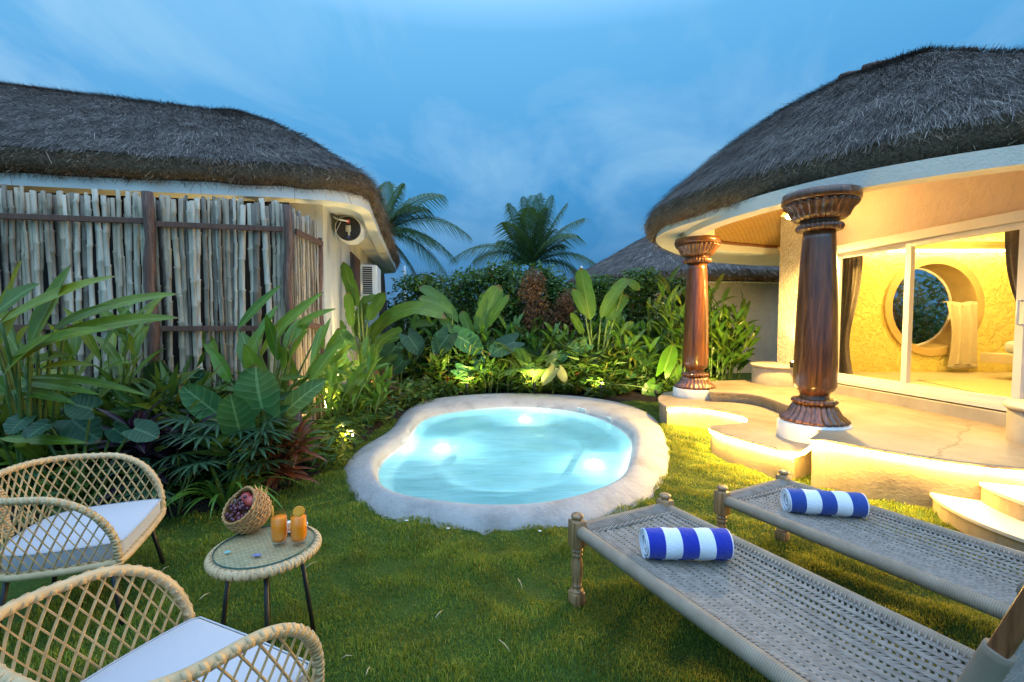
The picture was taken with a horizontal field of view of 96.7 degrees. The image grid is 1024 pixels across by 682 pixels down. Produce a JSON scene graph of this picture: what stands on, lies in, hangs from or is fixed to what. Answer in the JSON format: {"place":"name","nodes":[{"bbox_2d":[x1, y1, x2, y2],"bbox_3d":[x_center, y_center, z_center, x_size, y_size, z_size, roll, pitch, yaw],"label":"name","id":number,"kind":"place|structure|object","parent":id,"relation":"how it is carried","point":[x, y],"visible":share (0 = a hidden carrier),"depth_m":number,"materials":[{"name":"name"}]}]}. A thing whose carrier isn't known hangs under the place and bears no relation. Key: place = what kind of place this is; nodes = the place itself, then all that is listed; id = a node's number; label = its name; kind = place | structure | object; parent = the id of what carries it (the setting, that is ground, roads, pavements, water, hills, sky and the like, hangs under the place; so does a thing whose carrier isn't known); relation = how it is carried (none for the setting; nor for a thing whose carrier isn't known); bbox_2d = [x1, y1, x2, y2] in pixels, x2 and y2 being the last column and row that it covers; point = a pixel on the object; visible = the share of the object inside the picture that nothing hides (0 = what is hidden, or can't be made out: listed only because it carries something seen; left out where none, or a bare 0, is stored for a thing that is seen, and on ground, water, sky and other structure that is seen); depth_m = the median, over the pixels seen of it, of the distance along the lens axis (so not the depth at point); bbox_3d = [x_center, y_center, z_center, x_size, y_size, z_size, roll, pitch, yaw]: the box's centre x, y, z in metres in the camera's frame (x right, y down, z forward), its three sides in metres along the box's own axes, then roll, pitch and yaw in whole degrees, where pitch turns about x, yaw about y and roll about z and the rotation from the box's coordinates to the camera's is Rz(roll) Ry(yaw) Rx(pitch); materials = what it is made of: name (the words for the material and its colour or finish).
{"place":"outdoors","nodes":[
{"label":"outdoors","id":0,"kind":"place"},
{"bbox_2d":[0,386,663,537],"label":"bed soil","id":1,"kind":"structure","parent":0,"point":[202,505],"depth_m":5.64,"materials":[{"name":"brown soil"}]},
{"bbox_2d":[0,310,52,403],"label":"ginger plant","id":2,"kind":"object","parent":1,"relation":"on","point":[2,396],"visible":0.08,"depth_m":4.51,"materials":[{"name":"green plant"}]},
{"bbox_2d":[3,393,159,504],"bbox_3d":[-3.285,0.919,3.523,1.169,1.048,0.375,0,3,0],"label":"elephant ear","id":3,"kind":"object","parent":1,"relation":"on","point":[84,424],"visible":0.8,"depth_m":3.51},
{"bbox_2d":[0,260,166,447],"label":"ginger plant","id":4,"kind":"object","parent":1,"relation":"on","point":[118,363],"visible":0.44,"depth_m":4.23,"materials":[{"name":"green plant"}]},
{"bbox_2d":[0,264,179,510],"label":"ginger plant","id":5,"kind":"object","parent":1,"relation":"on","point":[33,391],"visible":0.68,"depth_m":3.50,"materials":[{"name":"green plant"}]},
{"bbox_2d":[87,399,216,505],"bbox_3d":[-3.063,0.958,3.906,0.735,0.924,0.980,2,3,39],"label":"cordyline","id":6,"kind":"object","parent":1,"relation":"on","point":[141,450],"visible":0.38,"depth_m":3.83,"materials":[{"name":"green plant"}]},
{"bbox_2d":[0,184,325,421],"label":"bamboo fence","id":7,"kind":"object","parent":1,"relation":"on","point":[296,277],"visible":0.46,"depth_m":5.14,"materials":[{"name":"grey wood"}]},
{"bbox_2d":[92,447,236,517],"bbox_3d":[-2.820,1.169,3.746,1.093,0.521,0.978,-1,3,-21],"label":"lady palm","id":8,"kind":"object","parent":1,"relation":"on","point":[185,456],"visible":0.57,"depth_m":3.67,"materials":[{"name":"green plant"}]},
{"bbox_2d":[124,360,204,397],"bbox_3d":[-3.533,0.789,4.681,0.773,1.197,0.273,0,3,0],"label":"elephant ear","id":9,"kind":"object","parent":1,"relation":"on","point":[148,369],"visible":0.19,"depth_m":4.67},
{"bbox_2d":[150,416,303,492],"bbox_3d":[-2.424,1.029,3.976,1.256,0.778,0.990,0,3,0],"label":"lady palm","id":10,"kind":"object","parent":1,"relation":"on","point":[257,440],"visible":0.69,"depth_m":3.81,"materials":[{"name":"green plant"}]},
{"bbox_2d":[166,462,308,520],"bbox_3d":[-2.313,1.218,3.824,1.150,0.414,0.918,-1,3,-25],"label":"spider lily","id":11,"kind":"object","parent":1,"relation":"on","point":[215,493],"visible":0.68,"depth_m":3.77,"materials":[{"name":"green plant"}]},
{"bbox_2d":[178,364,326,486],"bbox_3d":[-2.343,0.807,4.137,1.282,1.217,0.469,-1,3,-17],"label":"elephant ear","id":12,"kind":"object","parent":1,"relation":"on","point":[256,388],"visible":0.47,"depth_m":4.02},
{"bbox_2d":[202,285,343,392],"bbox_3d":[-2.711,0.368,5.001,1.888,2.010,1.090,0,3,0],"label":"heliconia","id":13,"kind":"object","parent":1,"relation":"on","point":[247,349],"visible":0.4,"depth_m":4.87,"materials":[{"name":"green plant"}]},
{"bbox_2d":[220,410,327,492],"bbox_3d":[-2.170,1.038,4.225,0.914,0.738,0.771,0,3,0],"label":"cordyline","id":14,"kind":"object","parent":1,"relation":"on","point":[286,471],"visible":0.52,"depth_m":4.21,"materials":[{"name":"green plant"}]},
{"bbox_2d":[314,328,381,426],"bbox_3d":[-2.418,0.527,6.078,1.327,1.582,1.087,2,3,29],"label":"ginger plant","id":15,"kind":"object","parent":1,"relation":"on","point":[331,371],"visible":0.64,"depth_m":6.12,"materials":[{"name":"green plant"}]},
{"bbox_2d":[334,328,378,386],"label":"plant","id":16,"kind":"object","parent":1,"relation":"on","point":[346,335],"visible":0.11,"depth_m":7.13,"materials":[{"name":"green plant"}]},
{"bbox_2d":[325,339,396,425],"bbox_3d":[-2.330,0.622,6.760,1.223,1.331,0.872,0,3,0],"label":"ginger plant","id":17,"kind":"object","parent":1,"relation":"on","point":[378,382],"visible":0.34,"depth_m":6.71,"materials":[{"name":"green plant"}]},
{"bbox_2d":[333,384,392,426],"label":"peace lily","id":18,"kind":"object","parent":1,"relation":"on","point":[360,404],"visible":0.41,"depth_m":6.55,"materials":[{"name":"green plant"}]},
{"bbox_2d":[0,308,730,525],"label":"undergrowth","id":19,"kind":"object","parent":1,"relation":"on","point":[424,387],"visible":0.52,"depth_m":5.17,"materials":[{"name":"green plant"}]},
{"bbox_2d":[362,410,396,424],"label":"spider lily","id":20,"kind":"object","parent":1,"relation":"on","point":[368,422],"visible":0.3,"depth_m":6.71,"materials":[{"name":"green plant"}]},
{"bbox_2d":[367,367,401,410],"bbox_3d":[-2.253,0.838,7.640,0.945,0.818,0.726,2,4,41],"label":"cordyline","id":21,"kind":"object","parent":1,"relation":"on","point":[377,371],"visible":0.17,"depth_m":7.61,"materials":[{"name":"green plant"}]},
{"bbox_2d":[339,262,446,382],"bbox_3d":[-2.204,-0.079,8.087,2.123,2.617,0.968,0,3,0],"label":"banana plant","id":22,"kind":"object","parent":1,"relation":"on","point":[369,312],"visible":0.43,"depth_m":7.90,"materials":[{"name":"green plant"}]},
{"bbox_2d":[356,322,431,364],"bbox_3d":[-2.547,0.264,10.321,1.932,1.701,2.818,-1,3,-19],"label":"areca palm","id":23,"kind":"object","parent":1,"relation":"on","point":[374,340],"visible":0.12,"depth_m":9.70,"materials":[{"name":"green plant"}]},
{"bbox_2d":[379,342,409,383],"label":"elephant ear","id":24,"kind":"object","parent":1,"relation":"on","point":[398,362],"visible":0.52,"depth_m":8.58},
{"bbox_2d":[398,327,424,363],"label":"elephant ear","id":25,"kind":"object","parent":1,"relation":"on","point":[412,341],"visible":0.7,"depth_m":9.76},
{"bbox_2d":[379,271,462,348],"bbox_3d":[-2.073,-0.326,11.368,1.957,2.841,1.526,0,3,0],"label":"shrub","id":26,"kind":"object","parent":1,"relation":"on","point":[416,283],"visible":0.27,"depth_m":11.11,"materials":[{"name":"green plant"}]},
{"bbox_2d":[408,348,447,380],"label":"ginger plant","id":27,"kind":"object","parent":1,"relation":"on","point":[444,361],"visible":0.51,"depth_m":9.69,"materials":[{"name":"green plant"}]},
{"bbox_2d":[407,314,461,385],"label":"ginger plant","id":28,"kind":"object","parent":1,"relation":"on","point":[414,318],"visible":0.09,"depth_m":10.47,"materials":[{"name":"green plant"}]},
{"bbox_2d":[410,285,459,372],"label":"banana plant","id":29,"kind":"object","parent":1,"relation":"on","point":[434,296],"visible":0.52,"depth_m":10.14,"materials":[{"name":"green plant"}]},
{"bbox_2d":[428,325,457,383],"bbox_3d":[-1.506,0.405,9.745,0.487,1.490,0.720,-2,3,-34],"label":"elephant ear","id":30,"kind":"object","parent":1,"relation":"on","point":[441,339],"visible":0.51,"depth_m":9.61},
{"bbox_2d":[443,374,456,385],"bbox_3d":[-1.327,0.849,9.985,0.832,0.576,0.621,-2,3,-30],"label":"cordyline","id":31,"kind":"object","parent":1,"relation":"on","point":[449,379],"visible":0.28,"depth_m":9.85,"materials":[{"name":"green plant"}]},
{"bbox_2d":[441,265,493,345],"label":"shrub","id":32,"kind":"object","parent":1,"relation":"on","point":[468,282],"visible":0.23,"depth_m":11.37,"materials":[{"name":"green plant"}]},
{"bbox_2d":[450,325,489,384],"bbox_3d":[-0.959,0.399,9.806,0.875,1.495,0.561,-1,3,-20],"label":"elephant ear","id":33,"kind":"object","parent":1,"relation":"on","point":[464,334],"visible":0.75,"depth_m":9.85},
{"bbox_2d":[459,285,508,386],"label":"banana plant","id":34,"kind":"object","parent":1,"relation":"on","point":[492,302],"visible":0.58,"depth_m":10.31,"materials":[{"name":"green plant"}]},
{"bbox_2d":[477,357,514,393],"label":"ginger plant","id":35,"kind":"object","parent":1,"relation":"on","point":[493,372],"visible":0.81,"depth_m":9.73,"materials":[{"name":"green plant"}]},
{"bbox_2d":[468,256,537,341],"bbox_3d":[-0.212,-0.521,11.342,1.839,3.230,1.460,0,3,0],"label":"shrub","id":36,"kind":"object","parent":1,"relation":"on","point":[504,278],"visible":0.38,"depth_m":11.12,"materials":[{"name":"green plant"}]},
{"bbox_2d":[479,313,526,387],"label":"ginger plant","id":37,"kind":"object","parent":1,"relation":"on","point":[516,322],"visible":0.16,"depth_m":10.35,"materials":[{"name":"green plant"}]},
{"bbox_2d":[488,333,524,392],"bbox_3d":[-0.138,0.484,9.864,0.836,1.317,0.394,0,3,0],"label":"elephant ear","id":38,"kind":"object","parent":1,"relation":"on","point":[508,341],"visible":0.66,"depth_m":9.84},
{"bbox_2d":[517,268,550,344],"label":"withered shrub","id":39,"kind":"object","parent":1,"relation":"on","point":[531,296],"visible":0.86,"depth_m":10.63,"materials":[{"name":"brown plant"}]},
{"bbox_2d":[508,260,566,341],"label":"shrub","id":40,"kind":"object","parent":1,"relation":"on","point":[549,275],"visible":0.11,"depth_m":11.32,"materials":[{"name":"brown plant"}]},
{"bbox_2d":[496,341,582,390],"bbox_3d":[0.505,0.581,9.754,1.807,1.132,2.083,-1,3,-15],"label":"bromeliad","id":41,"kind":"object","parent":1,"relation":"on","point":[537,371],"visible":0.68,"depth_m":9.40,"materials":[{"name":"plant"}]},
{"bbox_2d":[522,315,580,382],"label":"ginger plant","id":42,"kind":"object","parent":1,"relation":"on","point":[534,343],"visible":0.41,"depth_m":10.23,"materials":[{"name":"green plant"}]},
{"bbox_2d":[541,350,566,393],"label":"peace lily","id":43,"kind":"object","parent":1,"relation":"on","point":[549,374],"visible":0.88,"depth_m":9.50,"materials":[{"name":"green plant"}]},
{"bbox_2d":[545,288,577,341],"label":"withered shrub","id":44,"kind":"object","parent":1,"relation":"on","point":[563,311],"visible":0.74,"depth_m":10.70,"materials":[{"name":"brown plant"}]},
{"bbox_2d":[539,276,587,341],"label":"shrub","id":45,"kind":"object","parent":1,"relation":"on","point":[567,286],"visible":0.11,"depth_m":11.28,"materials":[{"name":"green plant"}]},
{"bbox_2d":[565,372,584,393],"bbox_3d":[1.354,0.878,9.824,0.643,0.536,0.574,-1,3,-15],"label":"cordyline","id":46,"kind":"object","parent":1,"relation":"on","point":[576,374],"visible":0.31,"depth_m":9.80,"materials":[{"name":"green plant"}]},
{"bbox_2d":[557,336,593,391],"bbox_3d":[1.351,0.520,9.901,0.866,1.242,0.345,-1,3,-23],"label":"elephant ear","id":47,"kind":"object","parent":1,"relation":"on","point":[564,355],"visible":0.32,"depth_m":9.85},
{"bbox_2d":[564,360,586,391],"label":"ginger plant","id":48,"kind":"object","parent":1,"relation":"on","point":[574,370],"visible":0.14,"depth_m":9.92,"materials":[{"name":"green plant"}]},
{"bbox_2d":[569,274,634,339],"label":"shrub","id":49,"kind":"object","parent":1,"relation":"on","point":[599,285],"visible":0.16,"depth_m":11.40,"materials":[{"name":"green plant"}]},
{"bbox_2d":[570,267,639,373],"bbox_3d":[2.013,-0.242,9.997,1.511,2.766,0.468,0,3,0],"label":"bird of paradise","id":50,"kind":"object","parent":1,"relation":"on","point":[614,302],"visible":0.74,"depth_m":9.92,"materials":[{"name":"green plant"}]},
{"bbox_2d":[588,315,645,377],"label":"ginger plant","id":51,"kind":"object","parent":1,"relation":"on","point":[622,330],"visible":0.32,"depth_m":10.26,"materials":[{"name":"green plant"}]},
{"bbox_2d":[602,266,661,339],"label":"shrub","id":52,"kind":"object","parent":1,"relation":"on","point":[635,299],"visible":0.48,"depth_m":11.03,"materials":[{"name":"green plant"}]},
{"bbox_2d":[626,349,657,381],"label":"elephant ear","id":53,"kind":"object","parent":1,"relation":"on","point":[645,363],"visible":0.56,"depth_m":9.74},
{"bbox_2d":[610,319,674,390],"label":"ginger plant","id":54,"kind":"object","parent":1,"relation":"on","point":[649,346],"visible":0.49,"depth_m":9.87,"materials":[{"name":"green plant"}]},
{"bbox_2d":[603,344,683,395],"bbox_3d":[2.687,0.630,9.373,1.684,1.186,0.379,1,3,13],"label":"elephant ear","id":55,"kind":"object","parent":1,"relation":"on","point":[667,362],"visible":0.58,"depth_m":9.21},
{"bbox_2d":[642,321,679,365],"bbox_3d":[3.307,0.317,10.584,1.612,1.575,2.623,-1,3,-22],"label":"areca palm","id":56,"kind":"object","parent":1,"relation":"on","point":[653,348],"visible":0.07,"depth_m":10.20,"materials":[{"name":"green plant"}]},
{"bbox_2d":[641,274,685,371],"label":"shrub","id":57,"kind":"object","parent":1,"relation":"on","point":[674,282],"visible":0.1,"depth_m":10.81,"materials":[{"name":"green plant"}]},
{"bbox_2d":[649,280,721,382],"bbox_3d":[3.614,-0.061,9.581,1.422,2.428,1.247,0,3,0],"label":"ginger plant","id":58,"kind":"object","parent":1,"relation":"on","point":[672,318],"visible":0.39,"depth_m":9.50,"materials":[{"name":"green plant"}]},
{"bbox_2d":[644,265,736,368],"bbox_3d":[4.148,-0.305,10.482,2.180,2.832,1.318,0,3,0],"label":"ginger plant","id":59,"kind":"object","parent":1,"relation":"on","point":[682,289],"visible":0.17,"depth_m":10.24,"materials":[{"name":"green plant"}]},
{"bbox_2d":[684,308,731,377],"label":"shrub","id":60,"kind":"object","parent":1,"relation":"on","point":[714,368],"visible":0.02,"depth_m":10.92,"materials":[{"name":"green plant"}]},
{"bbox_2d":[705,286,749,380],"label":"ginger plant","id":61,"kind":"object","parent":1,"relation":"on","point":[734,343],"visible":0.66,"depth_m":9.27,"materials":[{"name":"green plant"}]},
{"bbox_2d":[704,299,761,380],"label":"ginger plant","id":62,"kind":"object","parent":1,"relation":"on","point":[746,341],"visible":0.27,"depth_m":9.49,"materials":[{"name":"green plant"}]},
{"bbox_2d":[0,322,1023,681],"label":"ground","id":63,"kind":"structure","parent":0,"point":[16,590],"depth_m":2.59,"materials":[{"name":"green plant"}]},
{"bbox_2d":[0,452,165,631],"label":"rattan chair","id":64,"kind":"object","parent":63,"relation":"on","point":[75,537],"visible":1,"depth_m":2.43,"materials":[{"name":"beige wicker"}]},
{"bbox_2d":[0,564,324,681],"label":"rattan chair","id":65,"kind":"object","parent":63,"relation":"on","point":[191,648],"visible":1,"depth_m":1.50,"materials":[{"name":"beige wicker"}]},
{"bbox_2d":[0,80,402,417],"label":"thatched cottage","id":66,"kind":"structure","parent":63,"relation":"on","point":[54,140],"depth_m":6.06,"materials":[{"name":"plant"}]},
{"bbox_2d":[332,214,364,250],"bbox_3d":[-2.657,-1.718,7.407,0.456,0.597,0.717,-1,3,-13],"label":"satellite dish","id":67,"kind":"object","parent":66,"relation":"attached to","point":[349,230],"visible":1,"depth_m":7.17,"materials":[{"name":"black metal"}]},
{"bbox_2d":[360,265,380,299],"bbox_3d":[-2.843,-1.050,8.850,0.620,0.770,0.900,-1,3,-11],"label":"air conditioner","id":68,"kind":"object","parent":66,"relation":"attached to","point":[370,279],"visible":0.7,"depth_m":8.45,"materials":[{"name":"white metal"}]},
{"bbox_2d":[204,525,321,646],"bbox_3d":[-1.200,1.242,2.231,0.504,0.513,0.504,0,3,0],"label":"side table","id":69,"kind":"object","parent":63,"relation":"on","point":[255,555],"visible":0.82,"depth_m":2.14,"materials":[{"name":"wicker"}]},
{"bbox_2d":[221,486,271,534],"bbox_3d":[-1.372,0.874,2.361,0.228,0.238,0.227,0,3,0],"label":"fruit basket","id":70,"kind":"object","parent":69,"relation":"on","point":[256,516],"visible":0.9,"depth_m":2.32,"materials":[{"name":"wicker"}]},
{"bbox_2d":[225,495,249,521],"bbox_3d":[-1.391,0.853,2.317,0.118,0.114,0.123,0,3,0],"label":"grape bunch","id":71,"kind":"object","parent":70,"relation":"in","point":[234,508],"visible":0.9,"depth_m":2.29,"materials":[{"name":"purple food"}]},
{"bbox_2d":[240,492,252,500],"bbox_3d":[-1.381,0.818,2.371,0.064,0.060,0.064,0,3,0],"label":"pomegranate","id":72,"kind":"object","parent":70,"relation":"in","point":[247,494],"visible":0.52,"depth_m":2.35,"materials":[{"name":"red food"}]},
{"bbox_2d":[245,495,252,507],"bbox_3d":[-1.341,0.826,2.345,0.064,0.060,0.064,0,3,0],"label":"pomegranate","id":73,"kind":"object","parent":70,"relation":"in","point":[248,501],"visible":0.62,"depth_m":2.32,"materials":[{"name":"food"}]},
{"bbox_2d":[251,485,267,495],"bbox_3d":[-1.326,0.803,2.390,0.080,0.108,0.082,0,3,0],"label":"pineapple","id":74,"kind":"object","parent":70,"relation":"in","point":[260,491],"visible":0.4,"depth_m":2.40,"materials":[{"name":"yellow food"}]},
{"bbox_2d":[270,505,287,545],"bbox_3d":[-1.138,0.892,2.222,0.077,0.190,0.076,0,3,0],"label":"juice glass","id":75,"kind":"object","parent":69,"relation":"on","point":[278,528],"visible":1,"depth_m":2.20,"materials":[{"name":"orange glass"}]},
{"bbox_2d":[290,506,306,544],"bbox_3d":[-1.044,0.892,2.227,0.076,0.190,0.076,0,3,0],"label":"juice glass","id":76,"kind":"object","parent":69,"relation":"on","point":[298,524],"visible":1,"depth_m":2.20,"materials":[{"name":"orange glass"}]},
{"bbox_2d":[352,433,357,450],"bbox_3d":[-1.952,1.245,5.615,0.072,0.228,0.107,1,3,24],"label":"garden spotlight","id":77,"kind":"object","parent":63,"relation":"on","point":[353,440],"visible":0.36,"depth_m":5.61,"materials":[{"name":"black metal"}]},
{"bbox_2d":[376,181,472,333],"bbox_3d":[-3.703,-2.510,16.311,4.590,6.767,2.513,0,3,0],"label":"palm tree","id":78,"kind":"object","parent":63,"relation":"on","point":[406,209],"visible":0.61,"depth_m":16.20,"materials":[{"name":"green plant"}]},
{"bbox_2d":[403,266,590,331],"bbox_3d":[-0.466,-0.728,14.482,5.938,3.300,0.070,0,3,0],"label":"hedge","id":79,"kind":"object","parent":63,"relation":"on","point":[404,267],"visible":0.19,"depth_m":14.42,"materials":[{"name":"green plant"}]},
{"bbox_2d":[344,393,669,534],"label":"plunge pool","id":80,"kind":"structure","parent":63,"relation":"in","point":[649,454],"depth_m":4.46,"materials":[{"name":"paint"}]},
{"bbox_2d":[378,407,630,504],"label":"water","id":81,"kind":"structure","parent":80,"relation":"in","point":[506,456],"depth_m":5.29,"materials":[{"name":"blue liquid"}]},
{"bbox_2d":[450,193,594,287],"bbox_3d":[0.547,-2.609,18.276,6.146,6.798,3.387,0,3,0],"label":"palm tree","id":82,"kind":"object","parent":63,"relation":"on","point":[531,250],"visible":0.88,"depth_m":17.98,"materials":[{"name":"green plant"}]},
{"bbox_2d":[564,235,779,372],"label":"thatched house","id":83,"kind":"structure","parent":63,"relation":"on","point":[758,285],"depth_m":13.83,"materials":[{"name":"plant"}]},
{"bbox_2d":[568,492,1023,681],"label":"charpoy lounger","id":84,"kind":"object","parent":63,"relation":"on","point":[997,655],"visible":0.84,"depth_m":1.79,"materials":[{"name":"grey fabric"}]},
{"bbox_2d":[639,527,733,560],"bbox_3d":[0.855,0.999,2.239,0.420,0.153,0.156,0,3,1],"label":"rolled towel","id":85,"kind":"object","parent":84,"relation":"on","point":[679,543],"visible":1,"depth_m":2.18,"materials":[{"name":"blue fabric"}]},
{"bbox_2d":[640,40,1023,426],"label":"thatched villa","id":86,"kind":"object","parent":63,"relation":"on","point":[895,171],"visible":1,"depth_m":5.65,"materials":[{"name":"plant"}]},
{"bbox_2d":[781,212,789,219],"bbox_3d":[4.215,-2.147,6.807,0.320,0.650,0.320,0,3,0],"label":"ceiling lamp","id":87,"kind":"object","parent":86,"relation":"hanging from","point":[783,214],"visible":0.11,"depth_m":6.84,"materials":[{"name":"white glass"}]},
{"bbox_2d":[839,255,862,374],"bbox_3d":[5.387,-0.375,7.361,0.089,2.060,0.548,0,3,-7],"label":"curtain","id":88,"kind":"object","parent":86,"relation":"hanging from","point":[851,273],"visible":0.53,"depth_m":7.30,"materials":[{"name":"brown fabric"}]},
{"bbox_2d":[837,210,1023,410],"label":"sliding door","id":89,"kind":"structure","parent":86,"relation":"in","point":[1010,221],"depth_m":5.67,"materials":[{"name":"white paint"}]},
{"bbox_2d":[883,256,984,355],"bbox_3d":[8.250,-0.689,9.160,1.940,1.940,0.575,0,3,0],"label":"round window","id":90,"kind":"structure","parent":86,"relation":"in","point":[960,284],"depth_m":8.91,"materials":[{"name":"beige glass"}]},
{"bbox_2d":[945,301,977,368],"bbox_3d":[8.725,-0.119,8.858,0.610,1.310,0.204,0,3,0],"label":"throw blanket","id":91,"kind":"object","parent":86,"relation":"on","point":[963,343],"visible":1,"depth_m":8.83,"materials":[{"name":"beige fabric"}]},
{"bbox_2d":[919,380,1011,397],"bbox_3d":[7.545,0.708,6.746,2.119,0.012,2.010,0,3,6],"label":"rug","id":92,"kind":"object","parent":86,"relation":"on","point":[997,387],"visible":0.67,"depth_m":7.04,"materials":[{"name":"beige fabric"}]},
{"bbox_2d":[980,341,1013,363],"bbox_3d":[9.550,0.363,7.225,2.300,0.660,1.900,0,3,0],"label":"bed","id":93,"kind":"object","parent":86,"relation":"on","point":[1005,358],"visible":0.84,"depth_m":7.92,"materials":[{"name":"grey fabric"}]},
{"bbox_2d":[1005,230,1019,301],"bbox_3d":[5.677,-0.259,4.882,0.089,2.060,0.746,0,3,-7],"label":"curtain","id":94,"kind":"object","parent":86,"relation":"hanging from","point":[1011,246],"visible":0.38,"depth_m":5.12,"materials":[{"name":"brown fabric"}]},
{"bbox_2d":[658,361,1023,551],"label":"terrace","id":95,"kind":"structure","parent":63,"relation":"on","point":[965,476],"depth_m":4.36,"materials":[{"name":"paint"}]},
{"bbox_2d":[713,469,1023,619],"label":"charpoy lounger","id":96,"kind":"object","parent":63,"relation":"on","point":[968,584],"visible":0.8,"depth_m":2.37,"materials":[{"name":"grey fabric"}]},
{"bbox_2d":[780,488,869,518],"bbox_3d":[1.893,0.985,2.764,0.433,0.153,0.156,0,3,10],"label":"rolled towel","id":97,"kind":"object","parent":96,"relation":"on","point":[831,503],"visible":1,"depth_m":2.71,"materials":[{"name":"blue fabric"}]},
{"bbox_2d":[893,275,947,343],"bbox_3d":[11.257,-0.431,12.871,3.010,2.983,2.039,1,3,20],"label":"garden tree","id":98,"kind":"object","parent":63,"relation":"on","point":[922,330],"visible":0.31,"depth_m":12.60,"materials":[{"name":"green plant"}]},
{"bbox_2d":[893,272,947,338],"bbox_3d":[12.702,-0.654,13.766,3.074,3.433,2.167,0,3,0],"label":"garden tree","id":99,"kind":"object","parent":63,"relation":"on","point":[941,304],"visible":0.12,"depth_m":13.62,"materials":[{"name":"green plant"}]},
{"bbox_2d":[0,0,1023,321],"label":"sky","id":100,"kind":"structure","parent":0,"point":[601,108],"materials":[{"name":"blue"}]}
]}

